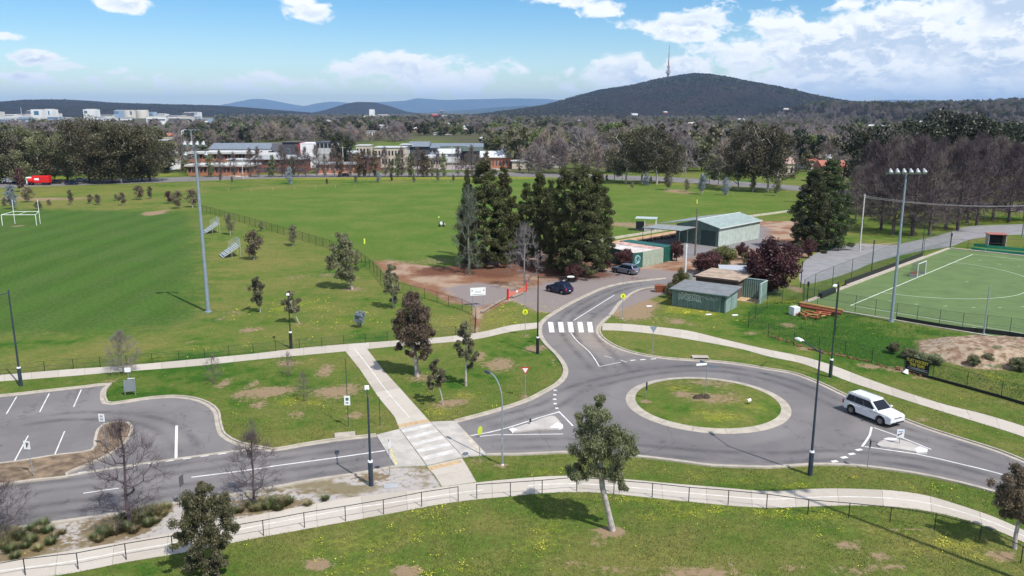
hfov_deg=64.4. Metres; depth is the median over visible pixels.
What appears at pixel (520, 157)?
street tree
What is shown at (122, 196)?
young tree
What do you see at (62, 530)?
grass tussock
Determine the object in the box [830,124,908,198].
evergreen tree
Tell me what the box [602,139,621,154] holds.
suburb tree
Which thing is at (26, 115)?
office tower
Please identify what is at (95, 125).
gum tree
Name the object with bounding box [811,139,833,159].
suburb tree
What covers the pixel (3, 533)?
grass tussock
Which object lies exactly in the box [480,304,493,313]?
log
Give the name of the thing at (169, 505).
grass tussock
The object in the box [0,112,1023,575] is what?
ground
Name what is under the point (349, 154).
street tree
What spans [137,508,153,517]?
grass tussock
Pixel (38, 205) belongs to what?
young tree
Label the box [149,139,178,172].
suburb tree
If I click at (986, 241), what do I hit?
fence
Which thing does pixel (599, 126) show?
suburb tree
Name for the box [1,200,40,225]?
rugby goal
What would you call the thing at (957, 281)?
hockey pitch
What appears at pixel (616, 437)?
gum tree
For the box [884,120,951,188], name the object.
evergreen tree
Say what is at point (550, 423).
traffic island
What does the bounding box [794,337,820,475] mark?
street lamp
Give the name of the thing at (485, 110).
mountain
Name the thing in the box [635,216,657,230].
picnic shelter
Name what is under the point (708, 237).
roller door
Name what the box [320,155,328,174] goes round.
street tree
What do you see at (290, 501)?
grass tussock
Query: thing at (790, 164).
house
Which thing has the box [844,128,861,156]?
suburb tree
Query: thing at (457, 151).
street tree
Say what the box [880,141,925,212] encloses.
bare tree
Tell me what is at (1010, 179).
bare tree
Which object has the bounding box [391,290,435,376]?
gum tree
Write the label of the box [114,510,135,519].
grass tussock
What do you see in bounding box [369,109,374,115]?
office tower
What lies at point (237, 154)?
school building
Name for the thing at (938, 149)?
bare tree
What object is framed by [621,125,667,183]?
gum tree
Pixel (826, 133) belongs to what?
suburb tree
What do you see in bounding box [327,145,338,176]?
street tree
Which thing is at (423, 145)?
school building
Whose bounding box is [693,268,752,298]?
clubhouse
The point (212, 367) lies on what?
bare tree
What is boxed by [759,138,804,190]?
gum tree
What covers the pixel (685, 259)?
utility pole
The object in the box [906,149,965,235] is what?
bare tree
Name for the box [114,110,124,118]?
office tower
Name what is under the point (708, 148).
suburb tree
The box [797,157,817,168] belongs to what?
house
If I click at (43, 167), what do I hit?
gum tree
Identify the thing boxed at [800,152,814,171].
suburb tree
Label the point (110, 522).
grass tussock
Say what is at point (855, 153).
suburb tree
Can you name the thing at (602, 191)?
pine tree
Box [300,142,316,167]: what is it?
white cube building
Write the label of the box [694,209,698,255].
utility pole
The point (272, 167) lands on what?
street tree
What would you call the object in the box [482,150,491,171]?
street tree
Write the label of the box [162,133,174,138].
cottage
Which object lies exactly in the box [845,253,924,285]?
retaining wall
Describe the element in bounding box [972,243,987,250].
bench
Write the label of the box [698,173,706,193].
young tree
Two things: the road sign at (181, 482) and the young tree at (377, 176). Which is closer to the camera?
the road sign at (181, 482)
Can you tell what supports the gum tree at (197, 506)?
on the ground at (80, 276)
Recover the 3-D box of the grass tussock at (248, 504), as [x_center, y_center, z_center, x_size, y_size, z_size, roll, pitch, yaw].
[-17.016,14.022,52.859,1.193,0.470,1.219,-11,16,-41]
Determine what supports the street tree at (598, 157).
on the ground at (80, 276)
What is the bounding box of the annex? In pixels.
[718,265,778,291]
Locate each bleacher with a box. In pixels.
[203,216,219,233]
[219,237,240,257]
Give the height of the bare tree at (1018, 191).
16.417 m
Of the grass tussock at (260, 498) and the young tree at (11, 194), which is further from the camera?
the young tree at (11, 194)
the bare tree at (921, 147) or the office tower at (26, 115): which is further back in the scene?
the office tower at (26, 115)
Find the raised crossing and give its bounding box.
[376,419,485,470]
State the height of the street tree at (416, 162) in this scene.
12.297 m
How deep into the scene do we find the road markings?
64.73 m
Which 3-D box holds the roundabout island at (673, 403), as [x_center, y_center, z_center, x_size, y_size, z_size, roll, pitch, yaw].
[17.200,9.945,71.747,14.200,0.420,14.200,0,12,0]
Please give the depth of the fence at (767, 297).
107.98 m
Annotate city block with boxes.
[18,117,32,121]
[47,117,62,119]
[120,117,132,119]
[146,116,168,123]
[178,116,194,123]
[195,118,212,122]
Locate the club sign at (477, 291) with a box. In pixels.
[470,287,485,300]
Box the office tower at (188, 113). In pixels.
[182,112,193,115]
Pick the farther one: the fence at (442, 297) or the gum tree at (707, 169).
the gum tree at (707, 169)
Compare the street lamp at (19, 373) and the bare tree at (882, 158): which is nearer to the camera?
the street lamp at (19, 373)
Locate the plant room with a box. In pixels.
[282,141,317,154]
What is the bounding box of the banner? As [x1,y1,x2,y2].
[905,356,929,374]
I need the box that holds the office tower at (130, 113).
[124,110,135,117]
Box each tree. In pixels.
[0,124,17,134]
[0,124,46,181]
[0,128,21,181]
[0,129,16,161]
[0,130,31,178]
[0,471,41,537]
[1,197,7,204]
[3,184,18,208]
[9,126,58,175]
[12,167,24,191]
[13,131,67,179]
[20,186,35,201]
[31,129,74,173]
[32,201,43,208]
[40,131,84,179]
[45,125,56,131]
[50,118,118,181]
[51,114,114,168]
[55,127,98,173]
[59,121,128,183]
[67,190,73,202]
[75,414,177,530]
[83,120,136,181]
[85,194,94,203]
[89,123,154,182]
[93,194,101,204]
[102,123,161,181]
[102,329,144,373]
[110,124,174,181]
[118,192,126,204]
[126,129,172,180]
[133,185,143,199]
[147,185,152,198]
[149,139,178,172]
[164,191,172,203]
[166,480,240,575]
[167,131,196,171]
[170,190,183,208]
[183,188,197,206]
[192,154,202,174]
[202,353,223,383]
[205,152,215,176]
[215,149,225,174]
[216,426,284,504]
[224,212,235,234]
[227,151,238,176]
[243,147,254,176]
[243,229,263,259]
[245,420,258,436]
[246,276,264,311]
[252,146,264,176]
[258,221,264,230]
[264,121,283,141]
[266,162,270,176]
[268,154,277,176]
[273,145,288,176]
[279,150,289,176]
[280,291,301,322]
[281,351,295,375]
[285,166,293,183]
[286,224,297,245]
[288,155,295,176]
[291,144,303,176]
[292,370,313,400]
[298,146,310,176]
[310,144,321,176]
[316,123,332,140]
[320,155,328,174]
[324,231,361,289]
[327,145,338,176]
[329,130,355,161]
[336,152,344,176]
[346,151,355,176]
[354,152,362,176]
[357,150,367,176]
[363,148,373,176]
[369,150,378,175]
[375,171,379,181]
[377,146,389,176]
[382,263,400,308]
[389,160,394,174]
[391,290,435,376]
[393,152,403,176]
[395,146,407,176]
[405,151,416,176]
[412,146,422,176]
[418,149,427,176]
[423,154,430,176]
[426,358,446,404]
[429,161,433,176]
[431,148,444,175]
[439,152,447,176]
[449,182,485,273]
[453,145,463,176]
[453,321,479,385]
[454,159,515,266]
[458,168,477,256]
[461,153,469,174]
[465,144,477,174]
[474,152,480,166]
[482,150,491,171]
[489,166,521,263]
[500,126,531,159]
[500,128,527,150]
[504,221,544,288]
[510,210,524,248]
[515,143,524,158]
[515,182,537,258]
[516,151,523,171]
[519,143,548,172]
[523,172,554,264]
[525,133,554,150]
[526,135,548,165]
[526,150,531,172]
[534,146,549,168]
[534,150,543,171]
[538,127,554,151]
[541,179,559,244]
[542,129,573,164]
[543,135,570,172]
[543,166,579,272]
[546,153,552,169]
[554,164,607,276]
[558,143,568,165]
[564,394,639,531]
[565,263,582,281]
[567,126,578,137]
[569,126,588,161]
[570,149,578,170]
[573,129,605,166]
[573,134,603,171]
[577,169,616,271]
[582,153,588,172]
[586,124,597,137]
[592,123,603,134]
[593,151,601,170]
[595,131,613,162]
[597,260,610,270]
[598,144,627,172]
[602,127,646,183]
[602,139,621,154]
[603,121,624,133]
[603,153,625,181]
[607,128,615,137]
[612,119,627,126]
[614,248,633,265]
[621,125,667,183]
[627,125,654,137]
[633,128,680,183]
[643,172,649,185]
[651,142,684,181]
[655,122,681,135]
[656,129,686,141]
[660,127,693,168]
[663,126,680,140]
[663,171,672,189]
[665,144,686,171]
[670,240,683,260]
[676,133,702,171]
[684,178,690,191]
[687,123,725,155]
[690,134,717,170]
[691,250,722,270]
[696,122,707,130]
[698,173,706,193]
[700,161,720,183]
[707,143,721,164]
[708,136,735,166]
[708,160,729,185]
[711,244,738,264]
[717,123,734,130]
[719,143,759,189]
[721,177,730,194]
[724,128,739,138]
[726,119,788,190]
[735,242,749,257]
[738,125,764,141]
[740,128,793,191]
[742,235,803,293]
[749,176,756,191]
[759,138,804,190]
[771,177,781,195]
[773,125,789,136]
[792,124,808,133]
[792,128,826,158]
[792,133,817,158]
[793,144,806,157]
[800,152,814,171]
[801,238,817,257]
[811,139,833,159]
[818,131,846,160]
[824,131,835,153]
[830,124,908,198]
[831,189,851,219]
[832,147,851,165]
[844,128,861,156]
[845,163,873,220]
[845,173,865,205]
[846,125,866,132]
[846,162,881,224]
[847,137,892,213]
[848,149,861,159]
[850,121,869,134]
[850,132,916,204]
[856,146,914,230]
[862,144,932,233]
[872,121,901,134]
[873,132,915,213]
[880,132,950,235]
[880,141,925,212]
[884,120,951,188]
[898,132,915,194]
[904,124,957,189]
[906,135,945,210]
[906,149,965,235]
[908,142,963,221]
[909,107,992,164]
[918,142,982,228]
[919,135,961,204]
[930,140,995,230]
[932,112,1005,147]
[942,134,979,203]
[948,141,1014,224]
[951,145,1001,222]
[964,135,1002,207]
[965,130,1002,190]
[966,118,1023,189]
[972,135,1023,220]
[977,133,1023,200]
[985,462,1023,549]
[987,138,1023,222]
[999,154,1023,207]
[1001,118,1023,177]
[1004,160,1023,219]
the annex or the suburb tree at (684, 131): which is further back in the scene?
the suburb tree at (684, 131)
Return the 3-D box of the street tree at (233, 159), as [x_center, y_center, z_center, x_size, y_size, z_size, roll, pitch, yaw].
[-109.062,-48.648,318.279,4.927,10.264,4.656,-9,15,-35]
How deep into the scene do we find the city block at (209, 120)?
1662.64 m
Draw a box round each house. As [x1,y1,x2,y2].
[761,156,794,176]
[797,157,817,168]
[812,160,846,181]
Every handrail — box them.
[0,486,458,574]
[476,477,1023,562]
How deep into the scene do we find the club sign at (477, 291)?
107.16 m
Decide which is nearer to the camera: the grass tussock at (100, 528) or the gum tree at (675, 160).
the grass tussock at (100, 528)
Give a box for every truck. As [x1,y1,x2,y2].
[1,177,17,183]
[26,175,51,184]
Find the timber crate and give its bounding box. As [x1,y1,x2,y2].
[654,284,665,292]
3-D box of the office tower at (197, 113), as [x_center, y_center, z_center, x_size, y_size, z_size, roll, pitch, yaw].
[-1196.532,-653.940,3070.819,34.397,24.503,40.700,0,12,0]
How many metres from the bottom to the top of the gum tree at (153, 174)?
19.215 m
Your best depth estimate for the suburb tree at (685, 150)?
335.46 m
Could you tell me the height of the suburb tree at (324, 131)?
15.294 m
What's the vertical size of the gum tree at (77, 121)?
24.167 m
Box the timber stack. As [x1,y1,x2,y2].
[799,301,842,314]
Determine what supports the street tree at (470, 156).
on the ground at (80, 276)
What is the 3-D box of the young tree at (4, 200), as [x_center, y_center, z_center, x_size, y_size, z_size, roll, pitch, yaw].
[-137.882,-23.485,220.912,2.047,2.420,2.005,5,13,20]
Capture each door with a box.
[701,230,715,245]
[730,294,733,309]
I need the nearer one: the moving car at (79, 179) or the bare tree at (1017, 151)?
the bare tree at (1017, 151)
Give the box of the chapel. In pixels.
[480,145,513,167]
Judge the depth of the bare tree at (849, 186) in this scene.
220.19 m
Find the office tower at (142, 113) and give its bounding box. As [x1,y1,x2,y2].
[136,110,148,117]
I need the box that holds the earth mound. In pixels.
[919,335,1023,369]
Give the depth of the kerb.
64.85 m
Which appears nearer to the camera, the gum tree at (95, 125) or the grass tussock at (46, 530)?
the grass tussock at (46, 530)
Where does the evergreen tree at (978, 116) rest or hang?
on the ground at (80, 276)
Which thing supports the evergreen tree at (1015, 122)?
on the ground at (80, 276)
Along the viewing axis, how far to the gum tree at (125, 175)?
285.92 m
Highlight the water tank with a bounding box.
[789,305,800,315]
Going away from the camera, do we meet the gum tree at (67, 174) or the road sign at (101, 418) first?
the road sign at (101, 418)
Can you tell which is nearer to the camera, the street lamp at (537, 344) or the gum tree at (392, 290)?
the street lamp at (537, 344)
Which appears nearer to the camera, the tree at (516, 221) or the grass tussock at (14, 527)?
the grass tussock at (14, 527)
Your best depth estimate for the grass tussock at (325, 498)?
53.82 m
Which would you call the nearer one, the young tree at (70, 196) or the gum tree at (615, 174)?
the young tree at (70, 196)
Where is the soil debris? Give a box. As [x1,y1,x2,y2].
[771,336,921,376]
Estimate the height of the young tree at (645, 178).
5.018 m
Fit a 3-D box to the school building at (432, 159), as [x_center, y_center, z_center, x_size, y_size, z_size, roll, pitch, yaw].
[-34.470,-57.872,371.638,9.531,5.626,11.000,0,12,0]
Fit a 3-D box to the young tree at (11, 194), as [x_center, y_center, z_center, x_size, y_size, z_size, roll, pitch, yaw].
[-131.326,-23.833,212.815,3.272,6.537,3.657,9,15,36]
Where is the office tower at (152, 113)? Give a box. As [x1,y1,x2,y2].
[149,112,156,115]
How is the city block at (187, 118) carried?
on the ground at (80, 276)
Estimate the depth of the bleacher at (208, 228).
171.79 m
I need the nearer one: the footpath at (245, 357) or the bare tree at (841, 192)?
the footpath at (245, 357)
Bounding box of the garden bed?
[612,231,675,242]
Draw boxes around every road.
[0,172,1023,211]
[0,279,1023,527]
[799,224,1023,283]
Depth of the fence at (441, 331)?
84.61 m
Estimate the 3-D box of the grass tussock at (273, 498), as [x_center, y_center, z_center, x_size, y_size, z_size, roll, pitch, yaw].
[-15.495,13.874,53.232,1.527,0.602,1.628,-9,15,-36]
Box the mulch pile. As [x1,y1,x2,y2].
[692,394,710,398]
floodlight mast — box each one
[182,141,211,312]
[886,168,927,321]
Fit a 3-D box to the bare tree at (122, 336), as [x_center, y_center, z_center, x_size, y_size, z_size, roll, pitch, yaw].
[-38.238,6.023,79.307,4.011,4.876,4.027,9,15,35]
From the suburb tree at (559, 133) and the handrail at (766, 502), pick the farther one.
the suburb tree at (559, 133)
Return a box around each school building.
[184,163,260,175]
[187,151,259,162]
[208,143,282,154]
[251,155,311,172]
[313,162,356,172]
[315,141,338,161]
[328,151,360,161]
[355,144,372,154]
[359,155,380,171]
[374,146,407,167]
[400,143,412,158]
[408,141,431,159]
[426,155,447,167]
[430,143,483,154]
[438,149,460,162]
[511,159,525,168]
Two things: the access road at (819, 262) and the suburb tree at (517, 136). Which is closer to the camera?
the access road at (819, 262)
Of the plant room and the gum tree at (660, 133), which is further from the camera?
the plant room
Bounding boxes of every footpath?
[0,323,536,380]
[0,476,1023,575]
[346,349,426,428]
[427,458,475,486]
[494,210,787,260]
[602,323,1023,436]
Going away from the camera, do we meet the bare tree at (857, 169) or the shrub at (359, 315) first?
the shrub at (359, 315)
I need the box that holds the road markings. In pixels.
[6,295,999,493]
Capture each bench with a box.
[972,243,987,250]
[986,245,1023,254]
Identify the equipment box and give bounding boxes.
[818,287,835,297]
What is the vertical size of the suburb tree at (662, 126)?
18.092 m
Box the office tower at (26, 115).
[17,114,30,116]
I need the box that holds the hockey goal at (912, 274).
[909,261,926,277]
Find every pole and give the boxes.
[684,244,686,272]
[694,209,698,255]
[835,285,839,330]
[859,194,865,251]
[982,286,989,333]
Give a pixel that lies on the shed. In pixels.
(710, 296)
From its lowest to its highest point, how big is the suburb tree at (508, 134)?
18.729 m
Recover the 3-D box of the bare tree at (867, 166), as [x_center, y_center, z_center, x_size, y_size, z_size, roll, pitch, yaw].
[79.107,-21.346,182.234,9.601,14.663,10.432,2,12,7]
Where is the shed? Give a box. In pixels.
[668,279,741,312]
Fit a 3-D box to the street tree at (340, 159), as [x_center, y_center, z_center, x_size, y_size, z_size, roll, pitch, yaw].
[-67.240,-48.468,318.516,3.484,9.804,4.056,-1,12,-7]
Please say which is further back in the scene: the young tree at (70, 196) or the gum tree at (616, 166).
the gum tree at (616, 166)
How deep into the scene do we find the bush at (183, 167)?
336.44 m
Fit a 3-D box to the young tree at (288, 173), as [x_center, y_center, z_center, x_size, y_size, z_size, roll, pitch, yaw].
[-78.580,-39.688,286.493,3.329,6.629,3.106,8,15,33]
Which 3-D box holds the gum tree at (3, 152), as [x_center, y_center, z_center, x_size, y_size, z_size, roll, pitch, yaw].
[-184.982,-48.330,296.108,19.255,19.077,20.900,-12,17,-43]
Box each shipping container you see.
[605,244,653,266]
[609,245,642,267]
[615,242,663,264]
[620,239,672,261]
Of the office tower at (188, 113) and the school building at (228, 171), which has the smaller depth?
the school building at (228, 171)
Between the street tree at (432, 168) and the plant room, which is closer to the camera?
the street tree at (432, 168)
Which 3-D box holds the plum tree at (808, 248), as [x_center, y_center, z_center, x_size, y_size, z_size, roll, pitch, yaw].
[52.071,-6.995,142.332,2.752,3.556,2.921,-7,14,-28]
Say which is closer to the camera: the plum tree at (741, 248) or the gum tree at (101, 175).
the plum tree at (741, 248)
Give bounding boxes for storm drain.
[334,431,354,437]
[691,355,708,358]
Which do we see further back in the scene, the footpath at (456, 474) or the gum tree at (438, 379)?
the gum tree at (438, 379)
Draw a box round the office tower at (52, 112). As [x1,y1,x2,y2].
[48,109,58,116]
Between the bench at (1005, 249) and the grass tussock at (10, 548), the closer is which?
the grass tussock at (10, 548)
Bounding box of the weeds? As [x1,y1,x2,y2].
[750,303,1023,400]
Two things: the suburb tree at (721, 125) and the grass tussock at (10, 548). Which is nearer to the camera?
the grass tussock at (10, 548)
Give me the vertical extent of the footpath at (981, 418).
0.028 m
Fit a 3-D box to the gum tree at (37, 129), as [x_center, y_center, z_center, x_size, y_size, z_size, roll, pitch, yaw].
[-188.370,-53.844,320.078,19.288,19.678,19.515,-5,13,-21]
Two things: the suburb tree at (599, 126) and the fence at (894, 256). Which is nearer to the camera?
the fence at (894, 256)
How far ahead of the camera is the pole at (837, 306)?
92.64 m
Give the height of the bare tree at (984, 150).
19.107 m
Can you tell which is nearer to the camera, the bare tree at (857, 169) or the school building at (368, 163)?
the bare tree at (857, 169)
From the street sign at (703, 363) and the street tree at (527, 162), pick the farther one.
the street tree at (527, 162)
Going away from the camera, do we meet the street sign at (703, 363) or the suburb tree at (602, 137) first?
the street sign at (703, 363)
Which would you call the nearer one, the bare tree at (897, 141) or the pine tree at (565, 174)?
the pine tree at (565, 174)
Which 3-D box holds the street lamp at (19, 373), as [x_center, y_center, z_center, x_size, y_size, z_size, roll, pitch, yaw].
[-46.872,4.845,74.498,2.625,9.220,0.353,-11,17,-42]
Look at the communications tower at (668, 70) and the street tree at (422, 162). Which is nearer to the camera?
the street tree at (422, 162)
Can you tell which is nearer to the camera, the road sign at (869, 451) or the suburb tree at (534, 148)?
the road sign at (869, 451)
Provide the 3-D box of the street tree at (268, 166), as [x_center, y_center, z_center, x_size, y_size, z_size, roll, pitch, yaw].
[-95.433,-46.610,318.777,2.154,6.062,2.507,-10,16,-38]
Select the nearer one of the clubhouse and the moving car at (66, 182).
the clubhouse
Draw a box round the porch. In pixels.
[226,158,252,162]
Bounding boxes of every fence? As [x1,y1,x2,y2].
[0,325,471,374]
[202,205,382,280]
[391,282,475,329]
[748,284,803,326]
[748,314,1023,404]
[803,230,951,300]
[803,288,1023,336]
[951,237,1021,247]
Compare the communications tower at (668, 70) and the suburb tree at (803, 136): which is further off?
the communications tower at (668, 70)
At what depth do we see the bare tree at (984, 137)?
236.69 m
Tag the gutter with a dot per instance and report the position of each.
(158, 461)
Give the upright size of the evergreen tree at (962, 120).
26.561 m
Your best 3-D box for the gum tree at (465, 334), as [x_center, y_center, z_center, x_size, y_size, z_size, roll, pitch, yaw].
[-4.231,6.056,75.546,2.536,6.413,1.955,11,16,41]
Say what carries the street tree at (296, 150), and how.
on the ground at (80, 276)
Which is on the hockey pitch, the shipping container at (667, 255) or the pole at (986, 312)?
the pole at (986, 312)
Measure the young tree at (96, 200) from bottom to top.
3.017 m
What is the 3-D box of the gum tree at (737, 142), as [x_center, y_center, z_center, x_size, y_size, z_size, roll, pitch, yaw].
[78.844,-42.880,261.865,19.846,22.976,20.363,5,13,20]
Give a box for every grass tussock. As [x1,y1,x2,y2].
[0,528,20,540]
[0,536,12,549]
[0,542,21,552]
[2,523,22,535]
[6,526,30,540]
[6,550,23,558]
[17,541,34,548]
[20,532,39,543]
[24,520,41,530]
[30,541,45,551]
[31,524,47,533]
[33,516,52,526]
[41,523,56,533]
[41,534,60,544]
[46,530,60,537]
[57,527,66,534]
[87,532,98,539]
[91,523,110,531]
[91,533,104,542]
[93,525,116,537]
[100,518,121,528]
[101,522,126,535]
[108,512,124,521]
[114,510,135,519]
[117,518,137,531]
[124,507,145,516]
[126,512,146,524]
[127,523,141,533]
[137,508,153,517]
[139,515,157,527]
[141,502,159,511]
[142,504,163,516]
[149,514,164,522]
[151,501,167,510]
[155,506,170,516]
[161,500,172,508]
[234,505,245,512]
[243,499,258,507]
[248,502,258,511]
[251,502,264,510]
[257,494,267,502]
[257,498,277,509]
[267,493,282,505]
[272,501,285,510]
[273,494,293,506]
[281,494,294,503]
[301,497,312,505]
[317,492,331,501]
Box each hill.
[0,99,335,116]
[312,102,425,113]
[470,73,847,117]
[744,101,1023,123]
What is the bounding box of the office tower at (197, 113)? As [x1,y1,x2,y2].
[192,112,201,117]
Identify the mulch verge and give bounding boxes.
[0,421,132,484]
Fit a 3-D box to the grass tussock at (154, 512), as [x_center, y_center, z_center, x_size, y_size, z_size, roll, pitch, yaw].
[-22.797,14.218,51.644,1.581,0.604,1.573,1,12,4]
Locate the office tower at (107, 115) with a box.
[100,114,113,117]
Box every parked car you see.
[545,281,573,294]
[611,263,639,274]
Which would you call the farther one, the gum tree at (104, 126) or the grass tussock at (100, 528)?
the gum tree at (104, 126)
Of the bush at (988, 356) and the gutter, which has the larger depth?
the bush at (988, 356)
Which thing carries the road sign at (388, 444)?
on the ground at (80, 276)
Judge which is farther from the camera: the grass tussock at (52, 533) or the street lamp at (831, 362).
the street lamp at (831, 362)
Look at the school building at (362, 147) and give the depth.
397.81 m
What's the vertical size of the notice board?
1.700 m
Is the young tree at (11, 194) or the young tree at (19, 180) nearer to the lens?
the young tree at (11, 194)
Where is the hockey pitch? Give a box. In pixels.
[798,247,1023,335]
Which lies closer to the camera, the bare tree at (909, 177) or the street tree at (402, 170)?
the bare tree at (909, 177)
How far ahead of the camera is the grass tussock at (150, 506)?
52.28 m
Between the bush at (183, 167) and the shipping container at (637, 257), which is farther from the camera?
the bush at (183, 167)
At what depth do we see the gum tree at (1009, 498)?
46.87 m
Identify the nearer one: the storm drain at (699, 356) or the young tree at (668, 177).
the storm drain at (699, 356)
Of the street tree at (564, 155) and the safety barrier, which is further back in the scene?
the street tree at (564, 155)
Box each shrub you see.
[353,310,365,327]
[665,281,673,297]
[671,267,689,284]
[741,250,750,262]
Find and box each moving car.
[52,179,61,183]
[64,180,78,184]
[74,178,87,181]
[842,389,904,425]
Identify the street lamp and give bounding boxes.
[0,290,22,385]
[286,293,292,348]
[364,385,373,486]
[484,370,503,465]
[536,275,573,353]
[616,274,623,318]
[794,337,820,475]
[828,282,838,377]
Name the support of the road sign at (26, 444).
on the mulch verge
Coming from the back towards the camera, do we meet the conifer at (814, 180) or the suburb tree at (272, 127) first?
the suburb tree at (272, 127)
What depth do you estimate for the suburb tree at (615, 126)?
584.88 m
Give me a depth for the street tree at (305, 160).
317.49 m
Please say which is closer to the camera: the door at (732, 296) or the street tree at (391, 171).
the door at (732, 296)
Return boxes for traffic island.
[509,416,562,432]
[877,438,927,453]
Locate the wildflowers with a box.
[24,296,1003,575]
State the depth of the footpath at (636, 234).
171.29 m
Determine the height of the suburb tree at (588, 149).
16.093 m
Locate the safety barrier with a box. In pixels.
[507,281,526,299]
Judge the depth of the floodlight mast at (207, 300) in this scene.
101.82 m
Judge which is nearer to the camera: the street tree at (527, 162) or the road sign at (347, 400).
the road sign at (347, 400)
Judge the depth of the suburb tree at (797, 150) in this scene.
378.95 m
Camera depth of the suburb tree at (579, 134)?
413.64 m
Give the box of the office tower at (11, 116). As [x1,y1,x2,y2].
[5,114,20,117]
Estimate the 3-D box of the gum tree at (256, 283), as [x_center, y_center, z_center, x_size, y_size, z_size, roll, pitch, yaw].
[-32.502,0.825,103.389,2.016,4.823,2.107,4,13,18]
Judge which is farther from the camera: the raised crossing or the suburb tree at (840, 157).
the suburb tree at (840, 157)
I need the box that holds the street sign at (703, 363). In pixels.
[696,360,716,393]
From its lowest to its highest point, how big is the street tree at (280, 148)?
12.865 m
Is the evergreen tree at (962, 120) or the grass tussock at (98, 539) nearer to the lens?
the grass tussock at (98, 539)
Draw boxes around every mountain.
[220,98,559,111]
[428,106,531,112]
[879,99,941,101]
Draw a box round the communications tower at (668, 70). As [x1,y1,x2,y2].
[666,44,670,76]
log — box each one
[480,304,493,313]
[493,297,505,305]
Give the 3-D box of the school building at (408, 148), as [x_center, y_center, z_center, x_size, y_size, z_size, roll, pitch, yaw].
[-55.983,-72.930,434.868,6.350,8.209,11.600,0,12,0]
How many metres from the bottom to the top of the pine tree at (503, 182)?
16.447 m
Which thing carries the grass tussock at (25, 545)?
on the ground at (80, 276)
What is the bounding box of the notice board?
[123,377,135,395]
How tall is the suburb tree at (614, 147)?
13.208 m
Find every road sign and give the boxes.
[23,441,34,476]
[98,414,107,448]
[124,368,130,379]
[179,470,183,494]
[344,358,349,426]
[387,439,390,474]
[478,426,481,461]
[521,365,529,385]
[523,289,527,314]
[650,325,656,352]
[867,437,871,470]
[897,429,904,443]
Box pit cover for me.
[384,483,397,488]
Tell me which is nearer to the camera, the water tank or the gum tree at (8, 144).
the water tank
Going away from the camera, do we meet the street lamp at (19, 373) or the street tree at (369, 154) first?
the street lamp at (19, 373)
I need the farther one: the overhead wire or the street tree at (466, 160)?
the street tree at (466, 160)
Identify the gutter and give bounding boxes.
[68,447,254,476]
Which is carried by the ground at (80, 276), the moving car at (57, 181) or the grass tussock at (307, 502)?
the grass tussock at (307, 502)
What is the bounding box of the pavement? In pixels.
[411,165,507,169]
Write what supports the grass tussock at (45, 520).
on the ground at (80, 276)
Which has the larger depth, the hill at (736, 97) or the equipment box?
the hill at (736, 97)
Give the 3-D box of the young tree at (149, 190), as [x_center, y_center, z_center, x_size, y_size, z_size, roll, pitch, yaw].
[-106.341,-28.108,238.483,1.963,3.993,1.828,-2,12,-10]
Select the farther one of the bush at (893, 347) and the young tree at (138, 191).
the young tree at (138, 191)
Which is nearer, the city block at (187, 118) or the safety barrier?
the safety barrier
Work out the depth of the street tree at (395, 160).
317.56 m
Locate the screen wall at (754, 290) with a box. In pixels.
[737,278,767,303]
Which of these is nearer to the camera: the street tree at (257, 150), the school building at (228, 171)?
the street tree at (257, 150)
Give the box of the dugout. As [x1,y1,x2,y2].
[985,232,1007,246]
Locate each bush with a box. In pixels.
[181,159,187,172]
[885,342,899,351]
[899,347,918,356]
[913,352,945,363]
[967,355,980,365]
[981,352,994,360]
[1008,356,1023,370]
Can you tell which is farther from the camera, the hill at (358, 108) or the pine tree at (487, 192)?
the hill at (358, 108)
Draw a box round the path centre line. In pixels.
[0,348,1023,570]
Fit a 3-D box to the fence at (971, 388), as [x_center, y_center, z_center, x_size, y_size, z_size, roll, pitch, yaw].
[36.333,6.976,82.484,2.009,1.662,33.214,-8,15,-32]
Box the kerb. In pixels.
[0,277,1023,528]
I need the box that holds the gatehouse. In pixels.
[161,159,175,169]
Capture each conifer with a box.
[787,167,836,253]
[800,158,856,250]
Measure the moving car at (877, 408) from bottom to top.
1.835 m
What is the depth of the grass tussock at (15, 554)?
46.83 m
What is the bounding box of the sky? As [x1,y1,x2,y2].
[0,0,1023,105]
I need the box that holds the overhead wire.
[866,197,998,206]
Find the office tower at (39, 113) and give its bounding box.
[30,109,48,118]
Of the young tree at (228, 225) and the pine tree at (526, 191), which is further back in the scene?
the young tree at (228, 225)
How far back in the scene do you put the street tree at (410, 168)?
317.74 m
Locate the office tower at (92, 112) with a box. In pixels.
[83,109,100,117]
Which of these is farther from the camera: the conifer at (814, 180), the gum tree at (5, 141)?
the gum tree at (5, 141)
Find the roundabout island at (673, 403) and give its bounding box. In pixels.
[626,377,790,433]
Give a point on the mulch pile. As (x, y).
(702, 396)
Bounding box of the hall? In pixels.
[642,212,762,246]
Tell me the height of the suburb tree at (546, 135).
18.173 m
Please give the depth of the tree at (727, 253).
133.67 m
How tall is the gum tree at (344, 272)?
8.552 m
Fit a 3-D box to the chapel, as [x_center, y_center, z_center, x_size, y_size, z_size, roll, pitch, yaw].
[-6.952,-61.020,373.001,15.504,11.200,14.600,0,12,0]

